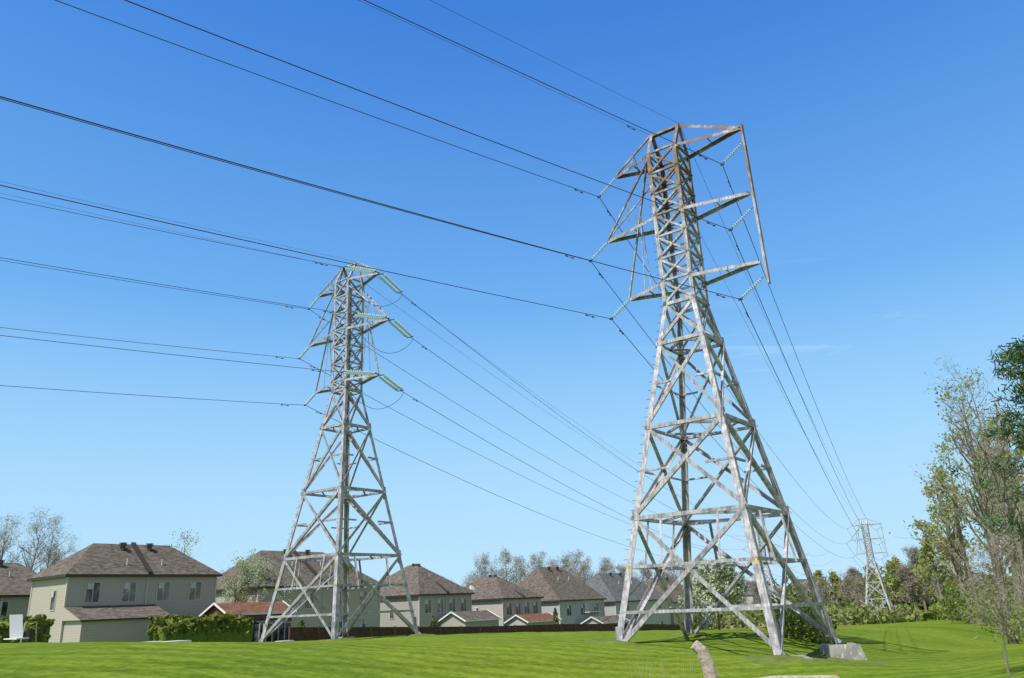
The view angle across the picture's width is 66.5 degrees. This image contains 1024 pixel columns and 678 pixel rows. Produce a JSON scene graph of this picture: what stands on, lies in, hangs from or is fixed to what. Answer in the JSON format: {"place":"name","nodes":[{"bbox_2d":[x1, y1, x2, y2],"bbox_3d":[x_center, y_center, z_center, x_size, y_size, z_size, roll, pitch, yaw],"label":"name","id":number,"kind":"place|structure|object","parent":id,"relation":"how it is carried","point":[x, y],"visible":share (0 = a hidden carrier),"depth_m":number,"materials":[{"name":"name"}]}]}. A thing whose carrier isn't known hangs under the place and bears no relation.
{"place":"outdoors","nodes":[
{"label":"outdoors","id":0,"kind":"place"},
{"bbox_2d":[0,604,1023,677],"bbox_3d":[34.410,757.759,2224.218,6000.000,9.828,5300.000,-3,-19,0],"label":"lawn","id":1,"kind":"structure","parent":0,"point":[928,646],"depth_m":25.29,"materials":[{"name":"green plant"}]},
{"bbox_2d":[0,511,23,562],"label":"tree","id":2,"kind":"object","parent":1,"relation":"on","point":[3,547],"visible":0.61,"depth_m":90.60,"materials":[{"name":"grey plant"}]},
{"bbox_2d":[3,614,28,639],"bbox_3d":[-26.075,15.188,41.231,1.600,1.237,0.620,-16,-23,34],"label":"lounger","id":3,"kind":"object","parent":1,"relation":"on","point":[16,626],"visible":1,"depth_m":41.33,"materials":[{"name":"white plastic"}]},
{"bbox_2d":[0,560,36,621],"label":"house","id":4,"kind":"structure","parent":1,"relation":"on","point":[15,588],"depth_m":63.91,"materials":[{"name":"beige"}]},
{"bbox_2d":[0,614,55,642],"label":"cedar hedge","id":5,"kind":"object","parent":1,"relation":"on","point":[44,624],"visible":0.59,"depth_m":46.38,"materials":[{"name":"green plant"}]},
{"bbox_2d":[20,622,36,642],"bbox_3d":[-27.284,17.186,44.035,1.044,2.312,0.323,15,-26,-42],"label":"punch bag stand","id":6,"kind":"object","parent":1,"relation":"on","point":[29,633],"visible":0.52,"depth_m":44.09,"materials":[{"name":"beige"}]},
{"bbox_2d":[2,509,65,572],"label":"tree","id":7,"kind":"object","parent":1,"relation":"on","point":[33,539],"visible":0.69,"depth_m":94.21,"materials":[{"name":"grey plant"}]},
{"bbox_2d":[21,514,81,571],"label":"tree","id":8,"kind":"object","parent":1,"relation":"on","point":[49,552],"visible":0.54,"depth_m":91.11,"materials":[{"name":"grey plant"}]},
{"bbox_2d":[49,539,80,565],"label":"tree","id":9,"kind":"object","parent":1,"relation":"on","point":[64,551],"visible":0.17,"depth_m":101.02,"materials":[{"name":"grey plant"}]},
{"bbox_2d":[61,604,171,642],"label":"garage","id":10,"kind":"structure","parent":1,"relation":"on","point":[119,623],"depth_m":55.09,"materials":[{"name":"beige"}]},
{"bbox_2d":[27,542,221,642],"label":"semi house","id":11,"kind":"structure","parent":1,"relation":"on","point":[170,579],"depth_m":59.34,"materials":[{"name":"beige"}]},
{"bbox_2d":[147,640,191,641],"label":"pavement","id":12,"kind":"structure","parent":1,"relation":"on","point":[173,641],"depth_m":48.19,"materials":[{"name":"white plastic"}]},
{"bbox_2d":[168,527,203,555],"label":"tree","id":13,"kind":"object","parent":1,"relation":"on","point":[185,549],"visible":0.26,"depth_m":85.72,"materials":[{"name":"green plant"}]},
{"bbox_2d":[146,612,253,641],"bbox_3d":[-21.798,21.014,55.136,2.279,3.260,8.219,-16,-23,34],"label":"cedar hedge","id":14,"kind":"object","parent":1,"relation":"on","point":[229,627],"visible":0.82,"depth_m":54.61,"materials":[{"name":"green plant"}]},
{"bbox_2d":[220,551,256,602],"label":"tree","id":15,"kind":"object","parent":1,"relation":"on","point":[236,586],"visible":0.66,"depth_m":66.78,"materials":[{"name":"green plant"}]},
{"bbox_2d":[199,601,296,623],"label":"brown shed","id":16,"kind":"structure","parent":1,"relation":"on","point":[258,610],"depth_m":60.28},
{"bbox_2d":[215,549,296,602],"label":"tree","id":17,"kind":"object","parent":1,"relation":"on","point":[257,568],"visible":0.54,"depth_m":68.75,"materials":[{"name":"green plant"}]},
{"bbox_2d":[252,619,291,641],"bbox_3d":[-19.321,22.905,60.740,3.100,3.120,2.931,-16,-23,34],"label":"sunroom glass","id":18,"kind":"object","parent":1,"relation":"on","point":[280,632],"visible":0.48,"depth_m":59.91,"materials":[{"name":"grey"}]},
{"bbox_2d":[216,549,379,626],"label":"house","id":19,"kind":"structure","parent":1,"relation":"on","point":[309,571],"depth_m":72.67,"materials":[{"name":"beige"}]},
{"bbox_2d":[318,639,348,640],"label":"worn ground","id":20,"kind":"structure","parent":1,"relation":"on","point":[334,640],"depth_m":45.42,"materials":[{"name":"green plant"}]},
{"bbox_2d":[258,261,420,641],"bbox_3d":[-12.259,7.109,55.301,9.926,26.628,7.428,-16,-23,34],"label":"pylon strain","id":21,"kind":"object","parent":1,"relation":"on","point":[344,497],"visible":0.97,"depth_m":54.04,"materials":[{"name":"metal"}]},
{"bbox_2d":[406,633,434,635],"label":"worn ground","id":22,"kind":"structure","parent":1,"relation":"on","point":[419,634],"depth_m":50.82,"materials":[{"name":"green plant"}]},
{"bbox_2d":[380,563,474,626],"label":"house","id":23,"kind":"structure","parent":1,"relation":"on","point":[438,597],"depth_m":84.72,"materials":[{"name":"beige"}]},
{"bbox_2d":[430,615,436,626],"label":"cedar","id":24,"kind":"object","parent":1,"relation":"on","point":[432,621],"visible":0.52,"depth_m":73.29,"materials":[{"name":"green plant"}]},
{"bbox_2d":[437,610,501,626],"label":"beige shed","id":25,"kind":"object","parent":1,"relation":"on","point":[472,618],"visible":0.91,"depth_m":82.80,"materials":[{"name":"beige"}]},
{"bbox_2d":[460,569,480,586],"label":"tree","id":26,"kind":"object","parent":1,"relation":"on","point":[469,578],"visible":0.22,"depth_m":144.55,"materials":[{"name":"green plant"}]},
{"bbox_2d":[466,550,492,582],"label":"tree","id":27,"kind":"object","parent":1,"relation":"on","point":[484,562],"visible":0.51,"depth_m":162.32,"materials":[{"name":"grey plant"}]},
{"bbox_2d":[288,623,683,640],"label":"fence","id":28,"kind":"object","parent":1,"relation":"on","point":[306,633],"visible":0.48,"depth_m":72.68,"materials":[{"name":"brown wood"}]},
{"bbox_2d":[481,558,498,575],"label":"tree","id":29,"kind":"object","parent":1,"relation":"on","point":[493,573],"visible":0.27,"depth_m":174.76,"materials":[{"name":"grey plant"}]},
{"bbox_2d":[485,548,521,583],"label":"tree","id":30,"kind":"object","parent":1,"relation":"on","point":[504,554],"visible":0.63,"depth_m":171.53,"materials":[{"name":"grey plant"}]},
{"bbox_2d":[464,575,543,625],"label":"house","id":31,"kind":"structure","parent":1,"relation":"on","point":[504,599],"depth_m":95.32,"materials":[{"name":"beige"}]},
{"bbox_2d":[505,555,527,584],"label":"tree","id":32,"kind":"object","parent":1,"relation":"on","point":[515,569],"visible":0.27,"depth_m":185.45,"materials":[{"name":"grey plant"}]},
{"bbox_2d":[508,557,530,583],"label":"tree","id":33,"kind":"object","parent":1,"relation":"on","point":[518,572],"visible":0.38,"depth_m":157.68,"materials":[{"name":"grey plant"}]},
{"bbox_2d":[525,551,556,570],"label":"tree","id":34,"kind":"object","parent":1,"relation":"on","point":[538,561],"visible":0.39,"depth_m":167.84,"materials":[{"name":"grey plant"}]},
{"bbox_2d":[553,608,558,623],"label":"cedar","id":35,"kind":"object","parent":1,"relation":"on","point":[555,618],"visible":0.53,"depth_m":88.56,"materials":[{"name":"green plant"}]},
{"bbox_2d":[517,567,606,623],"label":"house","id":36,"kind":"structure","parent":1,"relation":"on","point":[569,597],"depth_m":105.78,"materials":[{"name":"grey"}]},
{"bbox_2d":[583,603,601,612],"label":"balcony","id":37,"kind":"structure","parent":36,"relation":"attached to","point":[589,611],"depth_m":105.60,"materials":[{"name":"beige"}]},
{"bbox_2d":[548,552,575,575],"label":"tree","id":38,"kind":"object","parent":1,"relation":"on","point":[564,561],"visible":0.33,"depth_m":172.58,"materials":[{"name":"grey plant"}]},
{"bbox_2d":[566,549,591,581],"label":"tree","id":39,"kind":"object","parent":1,"relation":"on","point":[581,553],"visible":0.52,"depth_m":176.89,"materials":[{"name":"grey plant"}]},
{"bbox_2d":[576,569,587,582],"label":"tree","id":40,"kind":"object","parent":1,"relation":"on","point":[580,577],"visible":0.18,"depth_m":142.70,"materials":[{"name":"grey plant"}]},
{"bbox_2d":[574,557,594,579],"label":"tree","id":41,"kind":"object","parent":1,"relation":"on","point":[588,562],"visible":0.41,"depth_m":188.13,"materials":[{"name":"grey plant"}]},
{"bbox_2d":[580,614,629,623],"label":"shed","id":42,"kind":"structure","parent":1,"relation":"on","point":[613,619],"depth_m":102.94,"materials":[{"name":"beige"}]},
{"bbox_2d":[595,556,618,574],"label":"tree","id":43,"kind":"object","parent":1,"relation":"on","point":[605,561],"visible":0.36,"depth_m":168.34,"materials":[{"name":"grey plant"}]},
{"bbox_2d":[584,639,640,645],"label":"worn ground","id":44,"kind":"structure","parent":1,"relation":"on","point":[616,642],"depth_m":31.96,"materials":[{"name":"green plant"}]},
{"bbox_2d":[609,561,625,572],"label":"tree","id":45,"kind":"object","parent":1,"relation":"on","point":[622,569],"visible":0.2,"depth_m":170.72,"materials":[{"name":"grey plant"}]},
{"bbox_2d":[585,572,670,623],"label":"house","id":46,"kind":"structure","parent":1,"relation":"on","point":[609,586],"depth_m":118.55,"materials":[{"name":"grey"}]},
{"bbox_2d":[632,559,653,582],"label":"tree","id":47,"kind":"object","parent":1,"relation":"on","point":[646,574],"visible":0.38,"depth_m":178.90,"materials":[{"name":"grey plant"}]},
{"bbox_2d":[653,570,670,577],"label":"tree","id":48,"kind":"object","parent":1,"relation":"on","point":[663,574],"visible":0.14,"depth_m":178.67,"materials":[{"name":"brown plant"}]},
{"bbox_2d":[664,559,682,584],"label":"tree","id":49,"kind":"object","parent":1,"relation":"on","point":[672,575],"visible":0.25,"depth_m":187.56,"materials":[{"name":"grey plant"}]},
{"bbox_2d":[644,577,709,629],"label":"house","id":50,"kind":"structure","parent":1,"relation":"on","point":[668,582],"depth_m":130.14,"materials":[{"name":"beige"}]},
{"bbox_2d":[660,632,707,637],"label":"worn ground","id":51,"kind":"structure","parent":1,"relation":"on","point":[700,635],"depth_m":37.34,"materials":[{"name":"green plant"}]},
{"bbox_2d":[693,612,709,629],"bbox_3d":[10.285,15.854,43.115,1.311,2.076,1.505,-3,-19,0],"label":"bush","id":52,"kind":"object","parent":1,"relation":"on","point":[696,621],"visible":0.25,"depth_m":42.87,"materials":[{"name":"green plant"}]},
{"bbox_2d":[675,558,749,629],"bbox_3d":[11.039,14.136,43.233,3.703,4.030,3.128,4,-20,-18],"label":"tree","id":53,"kind":"object","parent":1,"relation":"on","point":[719,580],"visible":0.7,"depth_m":42.78,"materials":[{"name":"green plant"}]},
{"bbox_2d":[589,123,840,654],"bbox_3d":[8.204,1.202,37.484,9.430,25.725,7.343,-16,-23,34],"label":"suspension pylon","id":54,"kind":"object","parent":1,"relation":"on","point":[748,518],"visible":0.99,"depth_m":36.40,"materials":[{"name":"metal"}]},
{"bbox_2d":[0,0,889,576],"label":"conductors","id":55,"kind":"object","parent":54,"relation":"hanging from","point":[374,316],"visible":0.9,"depth_m":43.08,"materials":[{"name":"grey metal"}]},
{"bbox_2d":[626,640,839,677],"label":"driftwood logs","id":56,"kind":"object","parent":1,"relation":"on","point":[706,661],"visible":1,"depth_m":18.47,"materials":[{"name":"wood"}]},
{"bbox_2d":[738,591,751,610],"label":"house","id":57,"kind":"structure","parent":1,"relation":"on","point":[744,600],"depth_m":209.53,"materials":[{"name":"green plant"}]},
{"bbox_2d":[750,579,760,603],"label":"tree","id":58,"kind":"object","parent":1,"relation":"on","point":[755,591],"visible":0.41,"depth_m":219.11,"materials":[{"name":"green plant"}]},
{"bbox_2d":[742,581,772,603],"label":"grey house","id":59,"kind":"structure","parent":1,"relation":"on","point":[750,598],"depth_m":265.26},
{"bbox_2d":[743,529,779,603],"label":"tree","id":60,"kind":"object","parent":1,"relation":"on","point":[759,538],"visible":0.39,"depth_m":229.31,"materials":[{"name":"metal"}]},
{"bbox_2d":[743,655,841,664],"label":"worn ground","id":61,"kind":"structure","parent":1,"relation":"on","point":[769,659],"depth_m":27.39,"materials":[{"name":"green plant"}]},
{"bbox_2d":[787,579,810,592],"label":"white house","id":62,"kind":"structure","parent":1,"relation":"on","point":[802,580],"depth_m":293.40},
{"bbox_2d":[759,594,840,643],"bbox_3d":[14.364,14.063,38.945,3.711,2.790,4.020,-10,-20,22],"label":"green bush","id":63,"kind":"object","parent":1,"relation":"on","point":[805,628],"visible":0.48,"depth_m":38.42,"materials":[{"name":"green plant"}]},
{"bbox_2d":[717,619,883,628],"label":"dry grass","id":64,"kind":"structure","parent":1,"relation":"on","point":[764,626],"depth_m":134.70,"materials":[{"name":"green plant"}]},
{"bbox_2d":[791,582,810,607],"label":"tree","id":65,"kind":"object","parent":1,"relation":"on","point":[804,587],"visible":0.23,"depth_m":232.92,"materials":[{"name":"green plant"}]},
{"bbox_2d":[745,576,870,608],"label":"scrub","id":66,"kind":"object","parent":1,"relation":"on","point":[790,590],"visible":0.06,"depth_m":279.85,"materials":[{"name":"green plant"}]},
{"bbox_2d":[707,600,923,629],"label":"far scrub edge","id":67,"kind":"object","parent":1,"relation":"on","point":[867,614],"visible":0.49,"depth_m":178.86,"materials":[{"name":"green plant"}]},
{"bbox_2d":[813,569,829,587],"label":"tree","id":68,"kind":"object","parent":1,"relation":"on","point":[816,573],"visible":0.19,"depth_m":296.14,"materials":[{"name":"green plant"}]},
{"bbox_2d":[816,574,835,605],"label":"tree","id":69,"kind":"object","parent":1,"relation":"on","point":[823,592],"visible":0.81,"depth_m":232.05,"materials":[{"name":"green plant"}]},
{"bbox_2d":[827,570,843,600],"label":"tree","id":70,"kind":"object","parent":1,"relation":"on","point":[833,575],"visible":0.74,"depth_m":282.98,"materials":[{"name":"green plant"}]},
{"bbox_2d":[820,641,866,659],"bbox_3d":[14.207,13.807,33.562,2.000,1.490,2.000,-5,-19,6],"label":"footing","id":71,"kind":"object","parent":1,"relation":"on","point":[843,650],"visible":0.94,"depth_m":33.05,"materials":[{"name":"concrete"}]},
{"bbox_2d":[832,570,856,606],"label":"tree","id":72,"kind":"object","parent":1,"relation":"on","point":[846,585],"visible":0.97,"depth_m":219.86,"materials":[{"name":"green plant"}]},
{"bbox_2d":[842,566,861,608],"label":"tree","id":73,"kind":"object","parent":1,"relation":"on","point":[851,571],"visible":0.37,"depth_m":264.08,"materials":[{"name":"green plant"}]},
{"bbox_2d":[849,574,871,607],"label":"tree","id":74,"kind":"object","parent":1,"relation":"on","point":[860,586],"visible":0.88,"depth_m":210.28,"materials":[{"name":"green plant"}]},
{"bbox_2d":[862,565,875,584],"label":"tree","id":75,"kind":"object","parent":1,"relation":"on","point":[864,569],"visible":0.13,"depth_m":271.35,"materials":[{"name":"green plant"}]},
{"bbox_2d":[846,518,894,622],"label":"pylon","id":76,"kind":"object","parent":1,"relation":"on","point":[881,583],"visible":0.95,"depth_m":201.22,"materials":[{"name":"metal"}]},
{"bbox_2d":[873,577,893,606],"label":"tree","id":77,"kind":"object","parent":1,"relation":"on","point":[880,588],"visible":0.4,"depth_m":242.63,"materials":[{"name":"green plant"}]},
{"bbox_2d":[881,560,892,577],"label":"tree","id":78,"kind":"object","parent":1,"relation":"on","point":[887,568],"visible":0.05,"depth_m":261.29,"materials":[{"name":"green plant"}]},
{"bbox_2d":[887,555,908,609],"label":"tree","id":79,"kind":"object","parent":1,"relation":"on","point":[895,561],"visible":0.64,"depth_m":233.26,"materials":[{"name":"green plant"}]},
{"bbox_2d":[894,564,932,617],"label":"tree","id":80,"kind":"object","parent":1,"relation":"on","point":[910,584],"visible":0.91,"depth_m":213.48,"materials":[{"name":"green plant"}]},
{"bbox_2d":[901,544,934,611],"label":"tree","id":81,"kind":"object","parent":1,"relation":"on","point":[913,555],"visible":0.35,"depth_m":236.93,"materials":[{"name":"green plant"}]},
{"bbox_2d":[917,572,936,605],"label":"tree","id":82,"kind":"object","parent":1,"relation":"on","point":[933,592],"visible":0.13,"depth_m":245.25,"materials":[{"name":"green plant"}]},
{"bbox_2d":[851,562,1015,609],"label":"trees","id":83,"kind":"object","parent":1,"relation":"on","point":[887,579],"visible":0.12,"depth_m":252.57,"materials":[{"name":"green plant"}]},
{"bbox_2d":[916,546,954,600],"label":"tree","id":84,"kind":"object","parent":1,"relation":"on","point":[934,584],"visible":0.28,"depth_m":221.45,"materials":[{"name":"green plant"}]},
{"bbox_2d":[909,519,962,619],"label":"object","id":85,"kind":"object","parent":1,"relation":"on","point":[930,552],"visible":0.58,"depth_m":200.21,"materials":[{"name":"green plant"}]},
{"bbox_2d":[889,428,989,623],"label":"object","id":86,"kind":"object","parent":1,"relation":"on","point":[955,508],"visible":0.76,"depth_m":111.37,"materials":[{"name":"green plant"}]},
{"bbox_2d":[928,605,951,619],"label":"undergrowth","id":87,"kind":"object","parent":1,"relation":"on","point":[934,612],"visible":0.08,"depth_m":197.05,"materials":[{"name":"green plant"}]},
{"bbox_2d":[907,467,980,622],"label":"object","id":88,"kind":"object","parent":1,"relation":"on","point":[957,568],"visible":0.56,"depth_m":140.66,"materials":[{"name":"green plant"}]},
{"bbox_2d":[924,476,976,618],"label":"tree","id":89,"kind":"object","parent":1,"relation":"on","point":[940,561],"visible":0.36,"depth_m":169.03,"materials":[{"name":"green plant"}]},
{"bbox_2d":[930,595,972,621],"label":"undergrowth","id":90,"kind":"object","parent":1,"relation":"on","point":[950,615],"visible":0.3,"depth_m":146.57,"materials":[{"name":"green plant"}]},
{"bbox_2d":[928,603,983,620],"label":"undergrowth","id":91,"kind":"object","parent":1,"relation":"on","point":[942,610],"visible":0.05,"depth_m":172.21,"materials":[{"name":"green plant"}]},
{"bbox_2d":[938,586,974,622],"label":"undergrowth","id":92,"kind":"object","parent":1,"relation":"on","point":[951,602],"visible":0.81,"depth_m":123.80,"materials":[{"name":"green plant"}]},
{"bbox_2d":[938,536,976,596],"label":"tree","id":93,"kind":"object","parent":1,"relation":"on","point":[949,584],"visible":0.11,"depth_m":208.61,"materials":[{"name":"green plant"}]},
{"bbox_2d":[909,366,1023,634],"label":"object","id":94,"kind":"object","parent":1,"relation":"on","point":[977,500],"visible":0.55,"depth_m":88.28,"materials":[{"name":"green plant"}]},
{"bbox_2d":[924,351,1023,570],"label":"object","id":95,"kind":"object","parent":1,"relation":"on","point":[1004,480],"visible":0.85,"depth_m":44.58,"materials":[{"name":"green plant"}]},
{"bbox_2d":[932,379,1023,643],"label":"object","id":96,"kind":"object","parent":1,"relation":"on","point":[981,493],"visible":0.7,"depth_m":63.86,"materials":[{"name":"green plant"}]},
{"bbox_2d":[935,404,1023,616],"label":"tree row","id":97,"kind":"object","parent":1,"relation":"on","point":[1017,579],"visible":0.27,"depth_m":122.89,"materials":[{"name":"green plant"}]},
{"bbox_2d":[955,581,1014,625],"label":"undergrowth","id":98,"kind":"object","parent":1,"relation":"on","point":[976,608],"visible":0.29,"depth_m":100.92,"materials":[{"name":"green plant"}]},
{"bbox_2d":[948,336,1023,544],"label":"pine tree","id":99,"kind":"object","parent":1,"relation":"on","point":[1016,356],"visible":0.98,"depth_m":26.39,"materials":[{"name":"green plant"}]},
{"bbox_2d":[948,519,1023,674],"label":"tree","id":100,"kind":"object","parent":1,"relation":"on","point":[994,558],"visible":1,"depth_m":22.19,"materials":[{"name":"plant"}]},
{"bbox_2d":[968,408,1023,595],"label":"tree row","id":101,"kind":"object","parent":1,"relation":"on","point":[990,425],"visible":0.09,"depth_m":145.38,"materials":[{"name":"green plant"}]},
{"bbox_2d":[968,448,1023,583],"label":"tree row","id":102,"kind":"object","parent":1,"relation":"on","point":[1022,571],"visible":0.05,"depth_m":190.00,"materials":[{"name":"green plant"}]},
{"bbox_2d":[970,591,1023,633],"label":"undergrowth","id":103,"kind":"object","parent":1,"relation":"on","point":[995,620],"visible":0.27,"depth_m":79.06,"materials":[{"name":"green plant"}]},
{"bbox_2d":[983,589,1023,643],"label":"undergrowth","id":104,"kind":"object","parent":1,"relation":"on","point":[1015,638],"visible":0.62,"depth_m":59.39,"materials":[{"name":"green plant"}]},
{"bbox_2d":[993,433,1023,551],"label":"tree row","id":105,"kind":"object","parent":1,"relation":"on","point":[1019,453],"visible":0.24,"depth_m":104.51,"materials":[{"name":"green plant"}]},
{"bbox_2d":[0,0,1023,586],"label":"sky","id":106,"kind":"structure","parent":0,"point":[884,138],"materials":[{"name":"blue"}]},
{"bbox_2d":[504,613,561,625],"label":"white shed","id":107,"kind":"structure","parent":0,"point":[539,619],"depth_m":90.81,"materials":[{"name":"grey"}]},
{"bbox_2d":[801,650,892,662],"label":"worn ground","id":108,"kind":"structure","parent":0,"point":[816,654],"depth_m":32.72,"materials":[{"name":"green plant"}]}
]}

